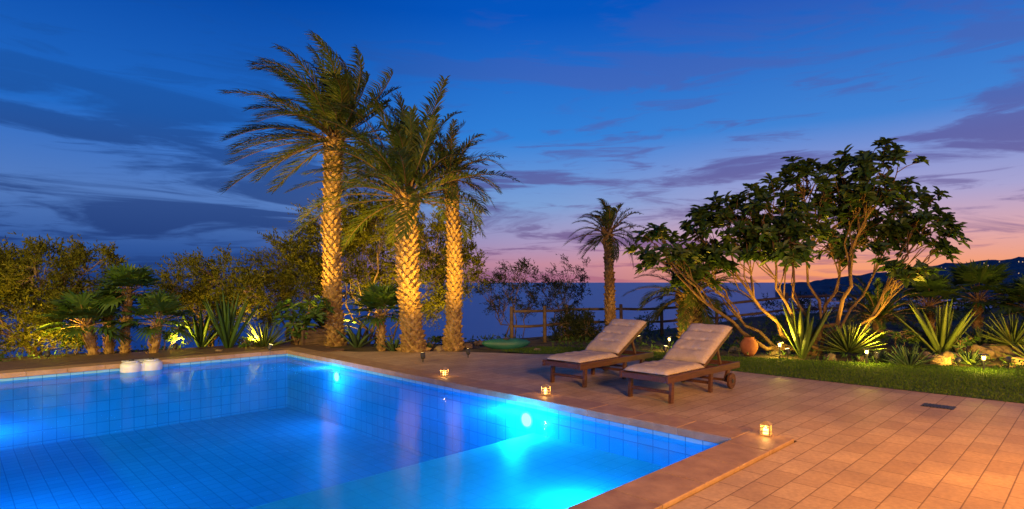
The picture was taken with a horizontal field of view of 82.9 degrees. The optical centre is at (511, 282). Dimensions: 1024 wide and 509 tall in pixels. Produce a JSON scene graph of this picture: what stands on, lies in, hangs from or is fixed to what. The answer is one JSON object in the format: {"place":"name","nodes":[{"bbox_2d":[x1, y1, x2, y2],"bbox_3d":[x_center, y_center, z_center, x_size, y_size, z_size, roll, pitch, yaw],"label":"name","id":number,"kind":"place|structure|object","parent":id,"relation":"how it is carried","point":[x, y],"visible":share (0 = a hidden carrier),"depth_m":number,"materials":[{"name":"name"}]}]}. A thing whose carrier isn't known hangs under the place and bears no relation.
{"place":"outdoors","nodes":[
{"label":"outdoors","id":0,"kind":"place"},
{"bbox_2d":[0,283,1005,357],"bbox_3d":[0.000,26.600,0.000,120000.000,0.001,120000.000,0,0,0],"label":"sea","id":1,"kind":"structure","parent":0,"point":[476,321],"depth_m":510.15,"materials":[{"name":"blue liquid"}]},
{"bbox_2d":[0,306,1023,442],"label":"ground terrain","id":2,"kind":"structure","parent":0,"point":[536,341],"depth_m":15.07,"materials":[{"name":"green plant"}]},
{"bbox_2d":[0,232,128,356],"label":"tamarisk shrub","id":3,"kind":"object","parent":2,"relation":"on","point":[18,278],"visible":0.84,"depth_m":13.24,"materials":[{"name":"green plant"}]},
{"bbox_2d":[58,335,84,354],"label":"shrub","id":4,"kind":"object","parent":2,"relation":"on","point":[64,341],"visible":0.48,"depth_m":13.07,"materials":[{"name":"green plant"}]},
{"bbox_2d":[33,286,137,354],"bbox_3d":[-9.238,0.823,12.575,2.088,1.698,1.889,0,0,0],"label":"fan palm","id":5,"kind":"object","parent":2,"relation":"on","point":[74,305],"visible":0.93,"depth_m":12.38,"materials":[{"name":"green plant"}]},
{"bbox_2d":[79,285,144,353],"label":"fan palm","id":6,"kind":"object","parent":2,"relation":"on","point":[109,346],"visible":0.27,"depth_m":13.23,"materials":[{"name":"green plant"}]},
{"bbox_2d":[91,260,165,352],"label":"fan palm","id":7,"kind":"object","parent":2,"relation":"on","point":[130,278],"visible":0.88,"depth_m":12.71,"materials":[{"name":"green plant"}]},
{"bbox_2d":[108,288,202,353],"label":"fan palm","id":8,"kind":"object","parent":2,"relation":"on","point":[165,304],"visible":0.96,"depth_m":12.74,"materials":[{"name":"green plant"}]},
{"bbox_2d":[152,330,184,349],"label":"shrub","id":9,"kind":"object","parent":2,"relation":"on","point":[166,336],"visible":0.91,"depth_m":13.48,"materials":[{"name":"green plant"}]},
{"bbox_2d":[0,341,343,370],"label":"wooden deck","id":10,"kind":"structure","parent":2,"relation":"on","point":[48,362],"depth_m":12.41,"materials":[{"name":"brown wood"}]},
{"bbox_2d":[44,350,50,358],"bbox_3d":[-9.540,1.530,11.902,0.098,0.260,0.138,0,0,-44],"label":"garden spotlight","id":11,"kind":"object","parent":10,"relation":"on","point":[47,353],"visible":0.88,"depth_m":11.87,"materials":[{"name":"metal"}]},
{"bbox_2d":[201,290,260,347],"bbox_3d":[-6.780,0.913,13.995,1.301,1.512,1.706,0,0,-35],"label":"agave plant","id":12,"kind":"object","parent":10,"relation":"on","point":[227,332],"visible":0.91,"depth_m":13.75,"materials":[{"name":"green plant"}]},
{"bbox_2d":[238,319,297,346],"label":"yucca plant","id":13,"kind":"object","parent":10,"relation":"on","point":[267,339],"visible":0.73,"depth_m":14.20,"materials":[{"name":"green plant"}]},
{"bbox_2d":[290,327,326,345],"bbox_3d":[-5.230,1.420,14.900,0.670,0.480,0.670,0,0,-44],"label":"wooden planter","id":14,"kind":"object","parent":10,"relation":"on","point":[318,336],"visible":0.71,"depth_m":14.71,"materials":[{"name":"brown wood"}]},
{"bbox_2d":[180,304,220,346],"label":"agave plant","id":15,"kind":"object","parent":2,"relation":"on","point":[202,331],"visible":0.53,"depth_m":14.04,"materials":[{"name":"green plant"}]},
{"bbox_2d":[139,243,279,346],"bbox_3d":[-7.918,0.363,15.069,3.754,2.818,2.295,0,0,0],"label":"tamarisk shrub","id":16,"kind":"object","parent":2,"relation":"on","point":[197,293],"visible":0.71,"depth_m":14.79,"materials":[{"name":"green plant"}]},
{"bbox_2d":[235,335,263,347],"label":"shrub","id":17,"kind":"object","parent":2,"relation":"on","point":[245,344],"visible":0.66,"depth_m":14.08,"materials":[{"name":"green plant"}]},
{"bbox_2d":[233,227,343,340],"bbox_3d":[-6.347,0.129,16.140,3.201,3.462,2.318,0,0,-17],"label":"tamarisk shrub","id":18,"kind":"object","parent":2,"relation":"on","point":[286,276],"visible":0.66,"depth_m":15.92,"materials":[{"name":"green plant"}]},
{"bbox_2d":[270,295,334,344],"bbox_3d":[-5.239,0.998,14.639,1.638,1.369,1.018,0,0,0],"label":"frangipani shrub","id":19,"kind":"object","parent":2,"relation":"on","point":[314,309],"visible":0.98,"depth_m":14.48,"materials":[{"name":"green plant"}]},
{"bbox_2d":[294,298,357,334],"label":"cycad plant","id":20,"kind":"object","parent":2,"relation":"on","point":[319,323],"visible":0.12,"depth_m":15.69,"materials":[{"name":"green plant"}]},
{"bbox_2d":[215,30,445,346],"bbox_3d":[-4.785,-2.250,14.753,5.433,7.935,5.453,0,0,-44],"label":"date palm","id":21,"kind":"object","parent":2,"relation":"on","point":[334,84],"visible":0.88,"depth_m":14.70,"materials":[{"name":"green plant"}]},
{"bbox_2d":[335,322,376,347],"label":"agave plant","id":22,"kind":"object","parent":2,"relation":"on","point":[354,341],"visible":0.91,"depth_m":14.52,"materials":[{"name":"green plant"}]},
{"bbox_2d":[0,354,718,508],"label":"swimming pool","id":23,"kind":"structure","parent":2,"relation":"in","point":[284,431],"depth_m":9.32,"materials":[{"name":"liquid"}]},
{"bbox_2d":[120,357,162,377],"bbox_3d":[-7.275,1.650,11.335,0.708,0.340,0.604,0,0,-44],"label":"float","id":24,"kind":"object","parent":23,"relation":"on","point":[133,368],"visible":1,"depth_m":11.16,"materials":[{"name":"white plastic"}]},
{"bbox_2d":[0,347,793,508],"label":"pool coping","id":25,"kind":"object","parent":23,"relation":"on","point":[735,450],"visible":0.96,"depth_m":6.32,"materials":[{"name":"stone"}]},
{"bbox_2d":[440,367,448,375],"bbox_3d":[-1.136,1.496,9.732,0.114,0.150,0.114,0,0,34],"label":"candle lantern","id":26,"kind":"object","parent":25,"relation":"on","point":[444,370],"visible":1,"depth_m":9.71,"materials":[{"name":"glass"}]},
{"bbox_2d":[541,384,550,395],"bbox_3d":[0.472,1.496,8.088,0.114,0.150,0.114,0,0,34],"label":"candle lantern","id":27,"kind":"object","parent":25,"relation":"on","point":[546,391],"visible":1,"depth_m":8.07,"materials":[{"name":"glass"}]},
{"bbox_2d":[759,420,771,436],"bbox_3d":[2.605,1.496,5.949,0.114,0.150,0.114,0,0,34],"label":"candle lantern","id":28,"kind":"object","parent":25,"relation":"on","point":[764,432],"visible":1,"depth_m":5.93,"materials":[{"name":"glass"}]},
{"bbox_2d":[344,281,399,350],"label":"fan palm","id":29,"kind":"object","parent":2,"relation":"on","point":[377,297],"visible":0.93,"depth_m":13.69,"materials":[{"name":"green plant"}]},
{"bbox_2d":[288,187,489,343],"bbox_3d":[-3.625,-0.225,17.090,6.017,5.147,3.553,0,0,0],"label":"tamarisk tree","id":30,"kind":"object","parent":2,"relation":"on","point":[369,235],"visible":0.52,"depth_m":16.85,"materials":[{"name":"green plant"}]},
{"bbox_2d":[378,333,400,350],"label":"aloe plant","id":31,"kind":"object","parent":2,"relation":"on","point":[392,346],"visible":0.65,"depth_m":13.63,"materials":[{"name":"green plant"}]},
{"bbox_2d":[283,75,521,352],"bbox_3d":[-2.604,-1.426,13.588,5.222,6.289,5.078,0,0,-12],"label":"date palm","id":32,"kind":"object","parent":2,"relation":"on","point":[402,163],"visible":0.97,"depth_m":13.16,"materials":[{"name":"green plant"}]},
{"bbox_2d":[420,352,424,361],"bbox_3d":[-1.787,1.530,11.601,0.098,0.259,0.135,0,0,-13],"label":"garden spotlight","id":33,"kind":"object","parent":2,"relation":"on","point":[422,354],"visible":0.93,"depth_m":11.57,"materials":[{"name":"metal"}]},
{"bbox_2d":[426,335,443,346],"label":"shrub","id":34,"kind":"object","parent":2,"relation":"on","point":[434,339],"visible":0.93,"depth_m":14.75,"materials":[{"name":"green plant"}]},
{"bbox_2d":[432,345,444,351],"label":"garden rock","id":35,"kind":"object","parent":2,"relation":"on","point":[439,348],"visible":0.65,"depth_m":13.71,"materials":[{"name":"stone"}]},
{"bbox_2d":[413,119,504,351],"bbox_3d":[-1.462,-1.095,14.013,2.489,5.621,2.591,0,0,-38],"label":"date palm","id":36,"kind":"object","parent":2,"relation":"on","point":[452,339],"visible":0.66,"depth_m":13.85,"materials":[{"name":"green plant"}]},
{"bbox_2d":[463,343,472,347],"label":"garden rock","id":37,"kind":"object","parent":2,"relation":"on","point":[468,345],"visible":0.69,"depth_m":14.52,"materials":[{"name":"stone"}]},
{"bbox_2d":[474,340,482,345],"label":"garden rock","id":38,"kind":"object","parent":2,"relation":"on","point":[478,343],"visible":0.77,"depth_m":15.11,"materials":[{"name":"stone"}]},
{"bbox_2d":[482,338,529,348],"bbox_3d":[-0.144,1.530,14.300,1.205,0.300,0.300,0,0,-9],"label":"kayak","id":39,"kind":"object","parent":2,"relation":"in","point":[506,343],"visible":0.95,"depth_m":14.18,"materials":[{"name":"plastic"}]},
{"bbox_2d":[469,258,543,337],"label":"olive tree","id":40,"kind":"object","parent":2,"relation":"on","point":[517,287],"visible":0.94,"depth_m":19.64,"materials":[{"name":"green plant"}]},
{"bbox_2d":[527,254,591,333],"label":"olive tree","id":41,"kind":"object","parent":2,"relation":"on","point":[558,284],"visible":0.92,"depth_m":20.76,"materials":[{"name":"green plant"}]},
{"bbox_2d":[542,297,607,340],"bbox_3d":[1.785,1.239,16.532,1.943,1.642,1.613,0,0,0],"label":"round bush","id":42,"kind":"object","parent":2,"relation":"on","point":[579,324],"visible":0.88,"depth_m":16.34,"materials":[{"name":"green plant"}]},
{"bbox_2d":[563,198,649,326],"bbox_3d":[2.670,-0.298,16.229,2.588,4.025,2.051,0,0,0],"label":"date palm","id":43,"kind":"object","parent":2,"relation":"on","point":[605,219],"visible":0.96,"depth_m":16.16,"materials":[{"name":"green plant"}]},
{"bbox_2d":[634,312,659,334],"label":"bush","id":44,"kind":"object","parent":2,"relation":"on","point":[649,328],"visible":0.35,"depth_m":18.07,"materials":[{"name":"green plant"}]},
{"bbox_2d":[510,293,864,341],"bbox_3d":[5.853,1.080,17.732,12.556,1.562,0.806,0,0,-17],"label":"wooden fence","id":45,"kind":"object","parent":2,"relation":"on","point":[544,325],"visible":0.51,"depth_m":17.34,"materials":[{"name":"brown wood"}]},
{"bbox_2d":[622,240,759,338],"bbox_3d":[4.439,0.296,14.301,3.183,2.816,3.095,0,0,30],"label":"date palm","id":46,"kind":"object","parent":2,"relation":"on","point":[692,308],"visible":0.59,"depth_m":13.99,"materials":[{"name":"green plant"}]},
{"bbox_2d":[728,346,740,352],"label":"garden rock","id":47,"kind":"object","parent":2,"relation":"on","point":[733,349],"visible":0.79,"depth_m":13.51,"materials":[{"name":"stone"}]},
{"bbox_2d":[740,336,757,355],"bbox_3d":[5.236,1.412,12.800,0.378,0.410,0.378,0,0,0],"label":"terracotta jar","id":48,"kind":"object","parent":2,"relation":"on","point":[749,345],"visible":1,"depth_m":12.68,"materials":[{"name":"orange ceramic"}]},
{"bbox_2d":[731,334,766,346],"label":"shrub","id":49,"kind":"object","parent":2,"relation":"on","point":[754,335],"visible":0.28,"depth_m":14.48,"materials":[{"name":"green plant"}]},
{"bbox_2d":[501,346,1023,403],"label":"lawn","id":50,"kind":"structure","parent":2,"relation":"on","point":[998,384],"depth_m":10.02,"materials":[{"name":"green plant"}]},
{"bbox_2d":[768,350,783,355],"bbox_3d":[5.927,1.577,12.995,0.310,0.154,0.292,0,0,34],"label":"garden rock","id":51,"kind":"object","parent":2,"relation":"on","point":[774,353],"visible":0.72,"depth_m":12.91,"materials":[{"name":"stone"}]},
{"bbox_2d":[760,333,792,345],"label":"shrub","id":52,"kind":"object","parent":2,"relation":"on","point":[779,339],"visible":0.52,"depth_m":13.63,"materials":[{"name":"green plant"}]},
{"bbox_2d":[776,342,783,357],"bbox_3d":[5.777,1.496,12.500,0.148,0.416,0.148,0,0,0],"label":"path light","id":53,"kind":"object","parent":2,"relation":"on","point":[780,345],"visible":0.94,"depth_m":12.48,"materials":[{"name":"metal"}]},
{"bbox_2d":[785,348,789,357],"bbox_3d":[5.852,1.525,12.302,0.104,0.254,0.116,0,0,0],"label":"garden spotlight","id":54,"kind":"object","parent":2,"relation":"on","point":[787,350],"visible":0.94,"depth_m":12.27,"materials":[{"name":"metal"}]},
{"bbox_2d":[623,137,972,355],"bbox_3d":[6.331,-0.721,12.936,7.702,4.833,2.904,0,0,0],"label":"rubber tree","id":55,"kind":"object","parent":2,"relation":"on","point":[853,210],"visible":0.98,"depth_m":12.69,"materials":[{"name":"green plant"}]},
{"bbox_2d":[772,300,833,358],"bbox_3d":[6.237,0.994,12.378,1.104,1.338,1.022,0,0,0],"label":"agave plant","id":56,"kind":"object","parent":2,"relation":"on","point":[803,338],"visible":0.91,"depth_m":12.27,"materials":[{"name":"green plant"}]},
{"bbox_2d":[811,327,839,345],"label":"shrub","id":57,"kind":"object","parent":2,"relation":"on","point":[824,331],"visible":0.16,"depth_m":13.32,"materials":[{"name":"green plant"}]},
{"bbox_2d":[824,353,836,359],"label":"garden rock","id":58,"kind":"object","parent":2,"relation":"on","point":[831,356],"visible":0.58,"depth_m":12.21,"materials":[{"name":"stone"}]},
{"bbox_2d":[811,319,889,352],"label":"yucca plant","id":59,"kind":"object","parent":2,"relation":"on","point":[849,341],"visible":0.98,"depth_m":12.29,"materials":[{"name":"green plant"}]},
{"bbox_2d":[856,355,870,361],"bbox_3d":[7.397,1.593,12.193,0.271,0.121,0.330,0,0,21],"label":"garden rock","id":60,"kind":"object","parent":2,"relation":"on","point":[862,357],"visible":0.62,"depth_m":12.11,"materials":[{"name":"stone"}]},
{"bbox_2d":[862,348,870,363],"bbox_3d":[6.920,1.502,11.300,0.148,0.416,0.148,0,0,0],"label":"path light","id":61,"kind":"object","parent":2,"relation":"on","point":[867,350],"visible":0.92,"depth_m":11.29,"materials":[{"name":"metal"}]},
{"bbox_2d":[860,328,881,349],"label":"shrub","id":62,"kind":"object","parent":2,"relation":"on","point":[869,333],"visible":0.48,"depth_m":13.27,"materials":[{"name":"green plant"}]},
{"bbox_2d":[874,352,878,362],"bbox_3d":[7.302,1.531,11.601,0.100,0.258,0.131,0,0,31],"label":"garden spotlight","id":63,"kind":"object","parent":2,"relation":"on","point":[876,355],"visible":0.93,"depth_m":11.57,"materials":[{"name":"metal"}]},
{"bbox_2d":[822,274,934,336],"bbox_3d":[8.962,0.576,14.253,2.396,1.575,2.400,0,0,0],"label":"cycad plant","id":64,"kind":"object","parent":2,"relation":"on","point":[871,302],"visible":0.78,"depth_m":14.00,"materials":[{"name":"green plant"}]},
{"bbox_2d":[863,348,894,363],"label":"aloe plant","id":65,"kind":"object","parent":2,"relation":"on","point":[882,355],"visible":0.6,"depth_m":11.84,"materials":[{"name":"green plant"}]},
{"bbox_2d":[754,286,1023,314],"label":"shrub thicket","id":66,"kind":"object","parent":2,"relation":"on","point":[806,300],"visible":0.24,"depth_m":23.88,"materials":[{"name":"green plant"}]},
{"bbox_2d":[877,327,920,353],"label":"shrub","id":67,"kind":"object","parent":2,"relation":"on","point":[913,337],"visible":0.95,"depth_m":12.95,"materials":[{"name":"green plant"}]},
{"bbox_2d":[880,342,938,366],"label":"aloe plant","id":68,"kind":"object","parent":2,"relation":"on","point":[906,357],"visible":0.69,"depth_m":11.11,"materials":[{"name":"green plant"}]},
{"bbox_2d":[907,331,932,349],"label":"shrub","id":69,"kind":"object","parent":2,"relation":"on","point":[924,336],"visible":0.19,"depth_m":13.32,"materials":[{"name":"green plant"}]},
{"bbox_2d":[916,351,932,359],"bbox_3d":[8.769,1.564,12.298,0.272,0.192,0.305,0,0,-9],"label":"garden rock","id":70,"kind":"object","parent":2,"relation":"on","point":[926,353],"visible":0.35,"depth_m":12.24,"materials":[{"name":"stone"}]},
{"bbox_2d":[890,271,980,339],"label":"fan palm","id":71,"kind":"object","parent":2,"relation":"on","point":[934,287],"visible":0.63,"depth_m":14.32,"materials":[{"name":"green plant"}]},
{"bbox_2d":[894,298,980,353],"bbox_3d":[9.225,0.968,12.683,1.534,1.342,1.308,0,0,44],"label":"agave plant","id":72,"kind":"object","parent":2,"relation":"on","point":[942,340],"visible":0.87,"depth_m":12.51,"materials":[{"name":"green plant"}]},
{"bbox_2d":[929,354,951,365],"bbox_3d":[8.553,1.563,11.599,0.392,0.230,0.518,0,0,18],"label":"garden rock","id":73,"kind":"object","parent":2,"relation":"on","point":[942,359],"visible":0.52,"depth_m":11.45,"materials":[{"name":"stone"}]},
{"bbox_2d":[939,351,963,362],"bbox_3d":[9.100,1.545,12.008,0.463,0.246,0.466,0,0,32],"label":"garden rock","id":74,"kind":"object","parent":2,"relation":"on","point":[948,354],"visible":0.33,"depth_m":11.90,"materials":[{"name":"stone"}]},
{"bbox_2d":[955,357,960,365],"bbox_3d":[8.396,1.533,10.896,0.098,0.254,0.139,0,0,32],"label":"garden spotlight","id":75,"kind":"object","parent":2,"relation":"on","point":[958,360],"visible":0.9,"depth_m":10.87,"materials":[{"name":"metal"}]},
{"bbox_2d":[953,344,969,353],"bbox_3d":[10.105,1.503,12.908,0.452,0.233,0.461,0,0,18],"label":"garden rock","id":76,"kind":"object","parent":2,"relation":"on","point":[964,348],"visible":0.21,"depth_m":12.85,"materials":[{"name":"stone"}]},
{"bbox_2d":[951,336,980,352],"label":"shrub","id":77,"kind":"object","parent":2,"relation":"on","point":[966,340],"visible":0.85,"depth_m":12.32,"materials":[{"name":"green plant"}]},
{"bbox_2d":[949,348,990,365],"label":"aloe plant","id":78,"kind":"object","parent":2,"relation":"on","point":[969,356],"visible":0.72,"depth_m":11.55,"materials":[{"name":"green plant"}]},
{"bbox_2d":[951,323,1003,345],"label":"agave plant","id":79,"kind":"object","parent":2,"relation":"on","point":[975,333],"visible":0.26,"depth_m":13.15,"materials":[{"name":"green plant"}]},
{"bbox_2d":[935,259,1023,337],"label":"fan palm","id":80,"kind":"object","parent":2,"relation":"on","point":[992,277],"visible":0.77,"depth_m":14.74,"materials":[{"name":"green plant"}]},
{"bbox_2d":[965,344,996,359],"bbox_3d":[10.024,1.496,12.393,0.513,0.340,0.521,0,0,-12],"label":"garden rock","id":81,"kind":"object","parent":2,"relation":"on","point":[982,349],"visible":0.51,"depth_m":12.27,"materials":[{"name":"stone"}]},
{"bbox_2d":[978,354,988,370],"bbox_3d":[8.470,1.502,10.400,0.148,0.416,0.148,0,0,0],"label":"path light","id":82,"kind":"object","parent":2,"relation":"on","point":[983,358],"visible":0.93,"depth_m":10.39,"materials":[{"name":"metal"}]},
{"bbox_2d":[981,343,1015,357],"bbox_3d":[10.508,1.488,12.611,0.609,0.328,0.626,0,0,-14],"label":"garden rock","id":83,"kind":"object","parent":2,"relation":"on","point":[1003,349],"visible":0.34,"depth_m":12.40,"materials":[{"name":"stone"}]},
{"bbox_2d":[976,311,1023,346],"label":"yucca plant","id":84,"kind":"object","parent":2,"relation":"on","point":[1013,334],"visible":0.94,"depth_m":12.38,"materials":[{"name":"green plant"}]},
{"bbox_2d":[981,273,1023,326],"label":"fan palm","id":85,"kind":"object","parent":2,"relation":"on","point":[1016,295],"visible":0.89,"depth_m":14.05,"materials":[{"name":"green plant"}]},
{"bbox_2d":[1005,356,1011,367],"bbox_3d":[9.422,1.535,10.995,0.098,0.250,0.136,0,0,33],"label":"garden spotlight","id":86,"kind":"object","parent":2,"relation":"on","point":[1008,360],"visible":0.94,"depth_m":10.97,"materials":[{"name":"metal"}]},
{"bbox_2d":[993,338,1023,362],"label":"yucca plant","id":87,"kind":"object","parent":2,"relation":"on","point":[1021,348],"visible":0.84,"depth_m":11.86,"materials":[{"name":"green plant"}]},
{"bbox_2d":[1008,345,1023,355],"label":"garden rock","id":88,"kind":"object","parent":2,"relation":"on","point":[1014,349],"visible":0.15,"depth_m":12.73,"materials":[{"name":"stone"}]},
{"bbox_2d":[1009,357,1023,365],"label":"garden rock","id":89,"kind":"object","parent":2,"relation":"on","point":[1016,361],"visible":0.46,"depth_m":11.54,"materials":[{"name":"stone"}]},
{"bbox_2d":[0,0,1023,282],"label":"sky","id":90,"kind":"structure","parent":0,"point":[113,114],"materials":[{"name":"blue"}]},
{"bbox_2d":[327,351,1023,508],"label":"terrace paving","id":91,"kind":"structure","parent":0,"point":[860,447],"depth_m":6.25,"materials":[{"name":"tile"}]},
{"bbox_2d":[542,319,653,387],"bbox_3d":[1.486,1.127,9.682,0.859,0.949,2.120,0,0,44],"label":"sun lounger","id":92,"kind":"object","parent":91,"relation":"on","point":[608,345],"visible":0.94,"depth_m":9.61,"materials":[{"name":"beige fabric"}]},
{"bbox_2d":[619,323,739,403],"bbox_3d":[2.506,1.127,8.496,2.120,0.949,0.859,0,0,-44],"label":"sun lounger","id":93,"kind":"object","parent":91,"relation":"on","point":[692,352],"visible":1,"depth_m":8.42,"materials":[{"name":"beige fabric"}]},
{"bbox_2d":[921,403,955,409],"bbox_3d":[5.487,1.593,7.454,0.240,0.011,0.340,0,0,-44],"label":"drain grate","id":94,"kind":"object","parent":91,"relation":"on","point":[939,406],"visible":1,"depth_m":7.43,"materials":[{"name":"metal"}]},
{"bbox_2d":[775,257,1023,298],"bbox_3d":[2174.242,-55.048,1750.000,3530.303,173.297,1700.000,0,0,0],"label":"distant hill","id":95,"kind":"structure","parent":0,"point":[825,285],"depth_m":1576.12,"materials":[{"name":"blue"}]}
]}

